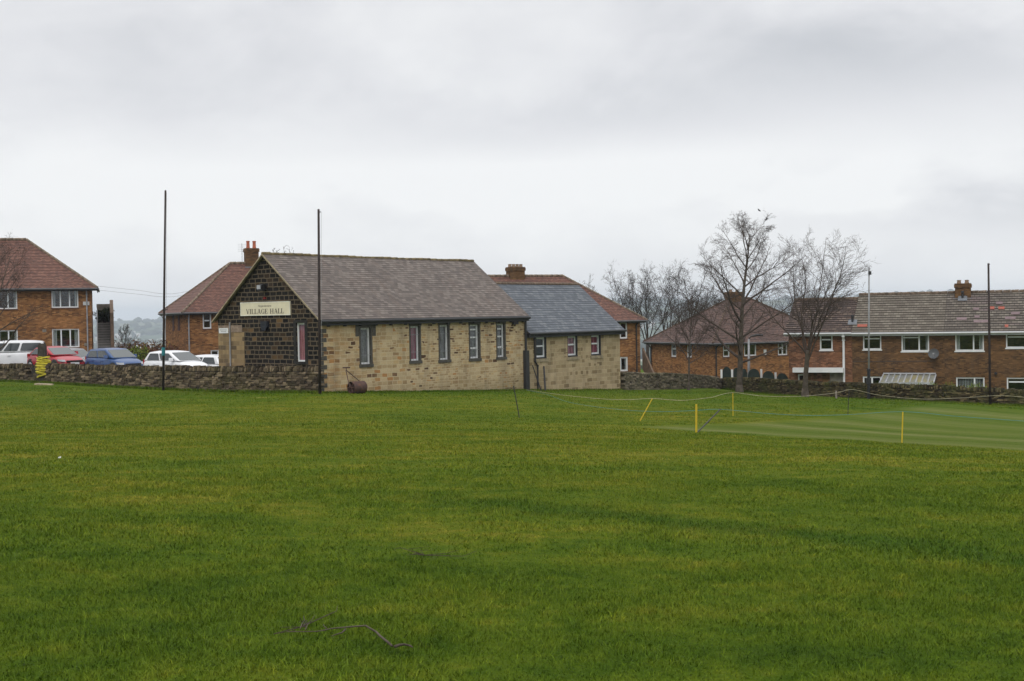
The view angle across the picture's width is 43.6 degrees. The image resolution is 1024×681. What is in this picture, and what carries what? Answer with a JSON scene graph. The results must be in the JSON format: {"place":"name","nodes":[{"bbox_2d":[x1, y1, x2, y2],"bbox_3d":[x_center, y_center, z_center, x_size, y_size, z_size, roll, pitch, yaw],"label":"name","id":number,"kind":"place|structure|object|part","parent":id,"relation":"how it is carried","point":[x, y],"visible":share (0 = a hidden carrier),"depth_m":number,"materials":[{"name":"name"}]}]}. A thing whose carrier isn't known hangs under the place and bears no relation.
{"place":"outdoors","nodes":[
{"label":"outdoors","id":0,"kind":"place"},
{"bbox_2d":[93,299,791,368],"bbox_3d":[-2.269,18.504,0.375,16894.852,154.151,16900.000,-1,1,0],"label":"hills","id":1,"kind":"structure","parent":0,"point":[144,336],"depth_m":4202.44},
{"bbox_2d":[94,314,671,350],"bbox_3d":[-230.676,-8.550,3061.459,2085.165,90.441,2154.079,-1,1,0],"label":"town","id":2,"kind":"object","parent":1,"relation":"on","point":[130,336],"visible":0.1,"depth_m":3668.40},
{"bbox_2d":[93,289,954,358],"bbox_3d":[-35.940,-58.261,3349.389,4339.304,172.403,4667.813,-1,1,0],"label":"woods","id":3,"kind":"object","parent":1,"relation":"on","point":[148,324],"visible":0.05,"depth_m":4175.29,"materials":[{"name":"plant"}]},
{"bbox_2d":[321,388,622,392],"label":"rough grass","id":4,"kind":"structure","parent":0,"point":[434,390],"depth_m":62.87,"materials":[{"name":"green plant"}]},
{"bbox_2d":[0,369,1023,680],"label":"field","id":5,"kind":"structure","parent":0,"point":[958,423],"depth_m":10.30,"materials":[{"name":"green plant"}]},
{"bbox_2d":[0,232,46,348],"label":"bare tree","id":6,"kind":"object","parent":5,"relation":"on","point":[14,281],"visible":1,"depth_m":71.18,"materials":[{"name":"brown plant"}]},
{"bbox_2d":[37,343,47,380],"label":"gate post","id":7,"kind":"object","parent":5,"relation":"on","point":[42,349],"visible":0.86,"depth_m":69.57,"materials":[{"name":"stone"}]},
{"bbox_2d":[35,356,50,377],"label":"hose coil","id":8,"kind":"object","parent":7,"relation":"attached to","point":[41,363],"visible":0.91,"depth_m":69.47,"materials":[{"name":"yellow plastic"}]},
{"bbox_2d":[34,383,53,384],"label":"flat stone","id":9,"kind":"object","parent":5,"relation":"on","point":[43,384],"visible":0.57,"depth_m":66.17,"materials":[{"name":"beige stone"}]},
{"bbox_2d":[0,238,99,351],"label":"brick house","id":10,"kind":"structure","parent":5,"relation":"on","point":[66,315],"depth_m":85.61,"materials":[{"name":"brown brick"}]},
{"bbox_2d":[0,291,17,309],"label":"window","id":11,"kind":"structure","parent":10,"relation":"in","point":[15,293],"depth_m":84.50,"materials":[{"name":"white plastic"}]},
{"bbox_2d":[1,330,17,339],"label":"window","id":12,"kind":"structure","parent":10,"relation":"in","point":[16,333],"depth_m":84.64,"materials":[{"name":"white plastic"}]},
{"bbox_2d":[51,291,78,308],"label":"window","id":13,"kind":"structure","parent":10,"relation":"in","point":[52,292],"depth_m":85.45,"materials":[{"name":"white plastic"}]},
{"bbox_2d":[52,329,79,347],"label":"window","id":14,"kind":"structure","parent":10,"relation":"in","point":[54,331],"depth_m":85.57,"materials":[{"name":"white plastic"}]},
{"bbox_2d":[114,324,140,350],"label":"bare tree","id":15,"kind":"object","parent":5,"relation":"on","point":[125,334],"visible":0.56,"depth_m":118.25,"materials":[{"name":"grey plant"}]},
{"bbox_2d":[129,345,148,360],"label":"bush","id":16,"kind":"object","parent":5,"relation":"on","point":[141,355],"visible":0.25,"depth_m":87.97,"materials":[{"name":"green plant"}]},
{"bbox_2d":[0,379,317,393],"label":"rough grass","id":17,"kind":"structure","parent":5,"relation":"on","point":[180,389],"depth_m":62.12,"materials":[{"name":"green plant"}]},
{"bbox_2d":[0,363,324,391],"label":"dry stone wall","id":18,"kind":"structure","parent":5,"relation":"on","point":[273,378],"depth_m":61.94,"materials":[{"name":"grey stone"}]},
{"bbox_2d":[162,190,166,389],"bbox_3d":[-16.715,-2.262,61.556,0.461,9.918,0.168,-1,1,0],"label":"tall pole","id":19,"kind":"object","parent":5,"relation":"on","point":[164,275],"visible":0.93,"depth_m":61.51,"materials":[{"name":"black metal"}]},
{"bbox_2d":[158,241,258,354],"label":"brick house","id":20,"kind":"structure","parent":5,"relation":"on","point":[190,314],"depth_m":92.19,"materials":[{"name":"brown brick"}]},
{"bbox_2d":[202,315,211,329],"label":"window","id":21,"kind":"structure","parent":20,"relation":"in","point":[204,328],"depth_m":90.61,"materials":[{"name":"white plastic"}]},
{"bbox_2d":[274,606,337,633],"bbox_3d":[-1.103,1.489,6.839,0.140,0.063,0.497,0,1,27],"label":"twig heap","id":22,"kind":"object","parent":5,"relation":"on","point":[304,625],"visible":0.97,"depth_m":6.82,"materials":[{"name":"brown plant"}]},
{"bbox_2d":[317,209,321,393],"bbox_3d":[-8.247,-1.519,54.978,0.285,8.230,0.122,-1,1,0],"label":"tall pole","id":23,"kind":"object","parent":5,"relation":"on","point":[319,328],"visible":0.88,"depth_m":54.95,"materials":[{"name":"black metal"}]},
{"bbox_2d":[287,616,412,647],"bbox_3d":[-0.814,1.499,6.597,0.863,0.040,0.319,0,1,27],"label":"fallen branch","id":24,"kind":"object","parent":5,"relation":"on","point":[387,641],"visible":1,"depth_m":6.60,"materials":[{"name":"brown plant"}]},
{"bbox_2d":[343,367,367,393],"bbox_3d":[-6.915,1.735,56.049,0.966,1.156,0.843,0,2,44],"label":"garden roller","id":25,"kind":"object","parent":5,"relation":"on","point":[356,387],"visible":1,"depth_m":55.78,"materials":[{"name":"brown metal"}]},
{"bbox_2d":[211,252,530,391],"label":"village hall","id":26,"kind":"structure","parent":5,"relation":"on","point":[403,324],"depth_m":60.19,"materials":[{"name":"grey stone"}]},
{"bbox_2d":[219,328,227,332],"bbox_3d":[-13.613,-0.463,60.440,0.703,0.242,0.034,0,2,41],"label":"wall sign","id":27,"kind":"object","parent":26,"relation":"attached to","point":[223,330],"visible":1,"depth_m":60.43,"materials":[{"name":"white plastic"}]},
{"bbox_2d":[218,332,244,366],"bbox_3d":[-13.159,1.413,60.140,1.972,3.595,0.022,0,2,41],"label":"blocked doorway","id":28,"kind":"structure","parent":26,"relation":"in","point":[237,338],"depth_m":60.05,"materials":[{"name":"beige stone"}]},
{"bbox_2d":[240,301,290,315],"bbox_3d":[-11.257,-1.450,58.363,3.575,0.622,0.060,0,2,41],"label":"name board","id":29,"kind":"object","parent":26,"relation":"attached to","point":[264,308],"visible":1,"depth_m":58.31,"materials":[{"name":"beige wood"}]},
{"bbox_2d":[297,323,304,361],"bbox_3d":[-9.298,0.075,56.932,0.577,1.718,0.120,0,2,41],"label":"window","id":30,"kind":"structure","parent":26,"relation":"in","point":[300,326],"depth_m":57.03,"materials":[{"name":"white plastic"}]},
{"bbox_2d":[361,328,369,363],"bbox_3d":[-6.730,0.247,58.164,0.200,1.648,0.692,0,2,41],"label":"window","id":31,"kind":"structure","parent":26,"relation":"in","point":[364,331],"depth_m":58.30,"materials":[{"name":"grey glass"}]},
{"bbox_2d":[411,326,418,360],"bbox_3d":[-4.673,0.135,60.556,0.200,1.634,0.673,0,2,41],"label":"window","id":32,"kind":"structure","parent":26,"relation":"in","point":[414,329],"depth_m":60.71,"materials":[{"name":"white plastic"}]},
{"bbox_2d":[440,325,447,359],"bbox_3d":[-3.377,0.089,62.053,0.200,1.681,0.702,0,2,41],"label":"window","id":33,"kind":"structure","parent":26,"relation":"in","point":[443,328],"depth_m":62.20,"materials":[{"name":"grey glass"}]},
{"bbox_2d":[470,324,478,357],"bbox_3d":[-1.955,0.043,63.711,0.200,1.678,0.749,0,2,41],"label":"window","id":34,"kind":"structure","parent":26,"relation":"in","point":[474,349],"depth_m":63.84,"materials":[{"name":"white plastic"}]},
{"bbox_2d":[497,324,503,356],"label":"window","id":35,"kind":"structure","parent":26,"relation":"in","point":[499,326],"depth_m":65.34,"materials":[{"name":"white plastic"}]},
{"bbox_2d":[396,546,475,555],"bbox_3d":[-0.588,1.491,9.036,0.631,0.070,0.274,-1,1,19],"label":"twig heap","id":36,"kind":"object","parent":5,"relation":"on","point":[416,553],"visible":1,"depth_m":9.06,"materials":[{"name":"brown plant"}]},
{"bbox_2d":[513,386,519,417],"bbox_3d":[0.153,2.013,40.684,0.222,1.156,0.032,-1,1,0],"label":"stake","id":37,"kind":"object","parent":5,"relation":"on","point":[516,401],"visible":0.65,"depth_m":40.67,"materials":[{"name":"black paint"}]},
{"bbox_2d":[532,365,540,389],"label":"leaning rod","id":38,"kind":"object","parent":5,"relation":"on","point":[536,377],"visible":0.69,"depth_m":67.00,"materials":[{"name":"black metal"}]},
{"bbox_2d":[543,366,545,390],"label":"leaning rod","id":39,"kind":"object","parent":5,"relation":"on","point":[544,378],"visible":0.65,"depth_m":67.45,"materials":[{"name":"black metal"}]},
{"bbox_2d":[495,282,626,389],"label":"hall extension","id":40,"kind":"object","parent":5,"relation":"on","point":[575,331],"visible":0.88,"depth_m":70.53,"materials":[{"name":"beige stone"}]},
{"bbox_2d":[536,337,548,361],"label":"window","id":41,"kind":"structure","parent":40,"relation":"in","point":[546,359],"depth_m":67.86,"materials":[{"name":"white plastic"}]},
{"bbox_2d":[567,336,579,359],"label":"window","id":42,"kind":"structure","parent":40,"relation":"in","point":[571,350],"depth_m":69.93,"materials":[{"name":"white plastic"}]},
{"bbox_2d":[590,335,602,358],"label":"window","id":43,"kind":"structure","parent":40,"relation":"in","point":[595,338],"depth_m":71.55,"materials":[{"name":"white plastic"}]},
{"bbox_2d":[488,264,647,372],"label":"brick house","id":44,"kind":"structure","parent":5,"relation":"on","point":[628,320],"depth_m":94.84,"materials":[{"name":"brown brick"}]},
{"bbox_2d":[620,323,627,339],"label":"window","id":45,"kind":"structure","parent":44,"relation":"in","point":[621,338],"depth_m":94.56,"materials":[{"name":"white plastic"}]},
{"bbox_2d":[620,357,628,371],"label":"window","id":46,"kind":"structure","parent":44,"relation":"in","point":[625,358],"depth_m":94.60,"materials":[{"name":"white plastic"}]},
{"bbox_2d":[585,261,648,339],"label":"bare tree","id":47,"kind":"object","parent":5,"relation":"on","point":[615,297],"visible":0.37,"depth_m":120.83,"materials":[{"name":"grey plant"}]},
{"bbox_2d":[611,263,659,337],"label":"bare tree","id":48,"kind":"object","parent":5,"relation":"on","point":[637,293],"visible":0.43,"depth_m":126.63,"materials":[{"name":"grey plant"}]},
{"bbox_2d":[642,348,654,372],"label":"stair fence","id":49,"kind":"object","parent":5,"relation":"on","point":[646,366],"visible":0.53,"depth_m":93.98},
{"bbox_2d":[618,268,685,360],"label":"bare tree","id":50,"kind":"object","parent":5,"relation":"on","point":[646,309],"visible":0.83,"depth_m":119.94,"materials":[{"name":"plant"}]},
{"bbox_2d":[658,295,678,329],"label":"bare tree","id":51,"kind":"object","parent":5,"relation":"on","point":[673,321],"visible":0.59,"depth_m":111.12,"materials":[{"name":"plant"}]},
{"bbox_2d":[638,258,701,329],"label":"bare tree","id":52,"kind":"object","parent":5,"relation":"on","point":[657,302],"visible":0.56,"depth_m":125.24,"materials":[{"name":"grey plant"}]},
{"bbox_2d":[620,372,721,389],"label":"dry stone wall","id":53,"kind":"structure","parent":5,"relation":"on","point":[642,381],"depth_m":76.27,"materials":[{"name":"grey stone"}]},
{"bbox_2d":[650,298,717,389],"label":"bare tree","id":54,"kind":"object","parent":5,"relation":"on","point":[689,309],"visible":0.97,"depth_m":76.20,"materials":[{"name":"brown plant"}]},
{"bbox_2d":[663,260,722,321],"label":"bare tree","id":55,"kind":"object","parent":5,"relation":"on","point":[689,288],"visible":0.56,"depth_m":120.64,"materials":[{"name":"grey plant"}]},
{"bbox_2d":[695,404,696,431],"bbox_3d":[4.628,1.991,32.141,0.058,0.782,0.052,0,1,22],"label":"stake","id":56,"kind":"object","parent":5,"relation":"on","point":[695,417],"visible":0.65,"depth_m":32.12,"materials":[{"name":"yellow plastic"}]},
{"bbox_2d":[697,409,720,431],"bbox_3d":[5.016,2.080,32.766,0.032,0.570,1.380,0,1,37],"label":"stake","id":57,"kind":"object","parent":5,"relation":"on","point":[708,420],"visible":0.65,"depth_m":32.80,"materials":[{"name":"black paint"}]},
{"bbox_2d":[693,279,730,312],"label":"bare tree","id":58,"kind":"object","parent":5,"relation":"on","point":[711,294],"visible":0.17,"depth_m":126.22,"materials":[{"name":"grey plant"}]},
{"bbox_2d":[642,289,788,378],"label":"brick house","id":59,"kind":"structure","parent":5,"relation":"on","point":[665,357],"depth_m":103.01,"materials":[{"name":"brown brick"}]},
{"bbox_2d":[670,345,676,357],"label":"window","id":60,"kind":"structure","parent":59,"relation":"in","point":[673,356],"depth_m":105.70,"materials":[{"name":"white plastic"}]},
{"bbox_2d":[723,345,730,357],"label":"window","id":61,"kind":"structure","parent":59,"relation":"in","point":[727,345],"depth_m":100.54,"materials":[{"name":"white plastic"}]},
{"bbox_2d":[744,344,755,356],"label":"window","id":62,"kind":"structure","parent":59,"relation":"in","point":[754,355],"depth_m":101.50,"materials":[{"name":"white plastic"}]},
{"bbox_2d":[747,334,762,376],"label":"street lamp","id":63,"kind":"object","parent":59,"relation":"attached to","point":[748,366],"visible":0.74,"depth_m":89.97,"materials":[{"name":"grey metal"}]},
{"bbox_2d":[778,344,788,355],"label":"window","id":64,"kind":"structure","parent":59,"relation":"in","point":[778,344],"depth_m":102.85,"materials":[{"name":"white plastic"}]},
{"bbox_2d":[660,210,822,391],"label":"bare tree","id":65,"kind":"object","parent":5,"relation":"on","point":[739,385],"visible":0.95,"depth_m":75.42,"materials":[{"name":"brown plant"}]},
{"bbox_2d":[720,367,787,378],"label":"garden fence","id":66,"kind":"object","parent":5,"relation":"on","point":[727,372],"visible":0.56,"depth_m":87.12,"materials":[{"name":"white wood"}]},
{"bbox_2d":[729,227,874,396],"bbox_3d":[14.569,-1.379,63.787,7.332,8.872,5.764,-1,1,0],"label":"bare tree","id":67,"kind":"object","parent":5,"relation":"on","point":[808,354],"visible":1,"depth_m":63.71,"materials":[{"name":"brown plant"}]},
{"bbox_2d":[784,297,857,382],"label":"end house","id":68,"kind":"structure","parent":5,"relation":"on","point":[830,358],"depth_m":82.39,"materials":[{"name":"brown brick"}]},
{"bbox_2d":[819,336,832,350],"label":"window","id":69,"kind":"structure","parent":68,"relation":"in","point":[831,339],"depth_m":82.10,"materials":[{"name":"white plastic"}]},
{"bbox_2d":[866,267,870,398],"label":"lamp pole","id":70,"kind":"object","parent":5,"relation":"on","point":[868,380],"visible":0.86,"depth_m":68.97,"materials":[{"name":"grey metal"}]},
{"bbox_2d":[721,377,1023,404],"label":"dry stone wall","id":71,"kind":"structure","parent":5,"relation":"on","point":[926,392],"depth_m":68.83,"materials":[{"name":"grey stone"}]},
{"bbox_2d":[722,387,1023,405],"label":"rough grass","id":72,"kind":"structure","parent":5,"relation":"on","point":[1011,404],"depth_m":67.35,"materials":[{"name":"green plant"}]},
{"bbox_2d":[848,291,946,384],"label":"terraced house","id":73,"kind":"structure","parent":5,"relation":"on","point":[906,337],"depth_m":80.99,"materials":[{"name":"brown brick"}]},
{"bbox_2d":[862,336,881,350],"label":"window","id":74,"kind":"structure","parent":73,"relation":"in","point":[864,349],"depth_m":81.08,"materials":[{"name":"white plastic"}]},
{"bbox_2d":[863,376,880,382],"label":"window","id":75,"kind":"structure","parent":73,"relation":"in","point":[871,377],"depth_m":81.16,"materials":[{"name":"white plastic"}]},
{"bbox_2d":[901,336,928,351],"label":"window","id":76,"kind":"structure","parent":73,"relation":"in","point":[902,337],"depth_m":80.08,"materials":[{"name":"white plastic"}]},
{"bbox_2d":[901,412,902,442],"bbox_3d":[8.504,1.926,27.885,0.058,0.748,0.030,-1,1,0],"label":"stake","id":77,"kind":"object","parent":5,"relation":"on","point":[902,429],"visible":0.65,"depth_m":27.87,"materials":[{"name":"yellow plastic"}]},
{"bbox_2d":[528,390,1017,420],"bbox_3d":[3.732,2.072,46.609,5.910,1.654,38.716,-1,1,-18],"label":"string line","id":78,"kind":"object","parent":77,"relation":"attached to","point":[782,414],"visible":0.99,"depth_m":32.81,"materials":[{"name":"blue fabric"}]},
{"bbox_2d":[952,383,986,387],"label":"bush","id":79,"kind":"object","parent":5,"relation":"on","point":[974,385],"visible":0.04,"depth_m":69.07,"materials":[{"name":"green plant"}]},
{"bbox_2d":[944,280,1023,389],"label":"terraced house","id":80,"kind":"structure","parent":5,"relation":"on","point":[966,342],"depth_m":79.21,"materials":[{"name":"brown brick"}]},
{"bbox_2d":[954,335,984,351],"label":"window","id":81,"kind":"structure","parent":80,"relation":"in","point":[957,337],"depth_m":78.86,"materials":[{"name":"white plastic"}]},
{"bbox_2d":[956,377,984,387],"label":"window","id":82,"kind":"structure","parent":80,"relation":"in","point":[983,378],"depth_m":79.03,"materials":[{"name":"white plastic"}]},
{"bbox_2d":[1005,335,1023,348],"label":"window","id":83,"kind":"structure","parent":80,"relation":"in","point":[1006,335],"depth_m":77.96,"materials":[{"name":"white plastic"}]},
{"bbox_2d":[1007,378,1023,388],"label":"window","id":84,"kind":"structure","parent":80,"relation":"in","point":[1007,378],"depth_m":78.01,"materials":[{"name":"white plastic"}]},
{"bbox_2d":[987,263,990,404],"bbox_3d":[23.993,-0.149,64.318,0.135,7.458,0.122,-1,1,0],"label":"tall pole","id":85,"kind":"object","parent":5,"relation":"on","point":[989,338],"visible":0.85,"depth_m":64.28,"materials":[{"name":"black metal"}]},
{"bbox_3d":[4.294,2.263,41.153,0.480,0.805,0.036,-1,1,0],"label":"stake","id":86,"kind":"object","parent":5,"relation":"on","visible":0},
{"bbox_2d":[531,389,1017,400],"bbox_3d":[12.540,2.160,52.955,23.606,1.389,26.211,-1,1,0],"label":"boundary rope","id":87,"kind":"object","parent":86,"relation":"attached to","point":[758,395],"visible":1,"depth_m":48.17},
{"bbox_2d":[0,0,1023,320],"label":"sky","id":88,"kind":"structure","parent":0,"point":[574,139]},
{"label":"car park","id":89,"kind":"structure","parent":0,"visible":0},
{"bbox_2d":[0,340,44,363],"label":"pickup truck","id":90,"kind":"object","parent":89,"relation":"on","point":[14,351],"visible":0.33,"depth_m":75.96,"materials":[{"name":"white paint"}]},
{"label":"side window","id":91,"kind":"part","parent":90,"relation":"part of","materials":[{"name":"grey glass"}]},
{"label":"side window","id":92,"kind":"part","parent":90,"relation":"part of","materials":[{"name":"grey glass"}]},
{"bbox_2d":[27,346,84,368],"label":"parked car","id":93,"kind":"object","parent":89,"relation":"on","point":[60,354],"visible":0.49,"depth_m":71.95,"materials":[{"name":"red paint"}]},
{"bbox_2d":[70,348,87,358],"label":"parked car","id":94,"kind":"object","parent":89,"relation":"on","point":[83,353],"visible":0.07,"depth_m":79.20,"materials":[{"name":"silver metal"}]},
{"bbox_2d":[96,300,113,347],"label":"outdoor staircase","id":95,"kind":"structure","parent":89,"relation":"on","point":[105,335],"depth_m":88.70,"materials":[{"name":"concrete"}]},
{"bbox_2d":[92,306,113,322],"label":"ivy bush","id":96,"kind":"object","parent":95,"relation":"on","point":[104,315],"visible":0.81,"depth_m":90.76,"materials":[{"name":"green plant"}]},
{"bbox_2d":[85,348,142,365],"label":"parked car","id":97,"kind":"object","parent":89,"relation":"on","point":[113,356],"visible":0.52,"depth_m":70.41,"materials":[{"name":"blue paint"}]},
{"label":"side window","id":98,"kind":"part","parent":97,"relation":"part of","materials":[{"name":"grey glass"}]},
{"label":"side window","id":99,"kind":"part","parent":97,"relation":"part of","materials":[{"name":"grey glass"}]},
{"bbox_2d":[114,339,177,357],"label":"hedge","id":100,"kind":"object","parent":89,"relation":"on","point":[155,348],"visible":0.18,"depth_m":91.67,"materials":[{"name":"green plant"}]},
{"bbox_2d":[143,350,209,365],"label":"parked car","id":101,"kind":"object","parent":89,"relation":"on","point":[176,357],"visible":0.34,"depth_m":67.86,"materials":[{"name":"white paint"}]},
{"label":"side window","id":102,"kind":"part","parent":101,"relation":"part of","materials":[{"name":"grey glass"}]},
{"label":"side window","id":103,"kind":"part","parent":101,"relation":"part of","materials":[{"name":"grey glass"}]},
{"bbox_2d":[195,354,218,365],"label":"parked car","id":104,"kind":"object","parent":89,"relation":"on","point":[211,359],"visible":0.12,"depth_m":76.88,"materials":[{"name":"white paint"}]},
{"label":"side window","id":105,"kind":"part","parent":104,"relation":"part of","materials":[{"name":"grey glass"}]}
]}

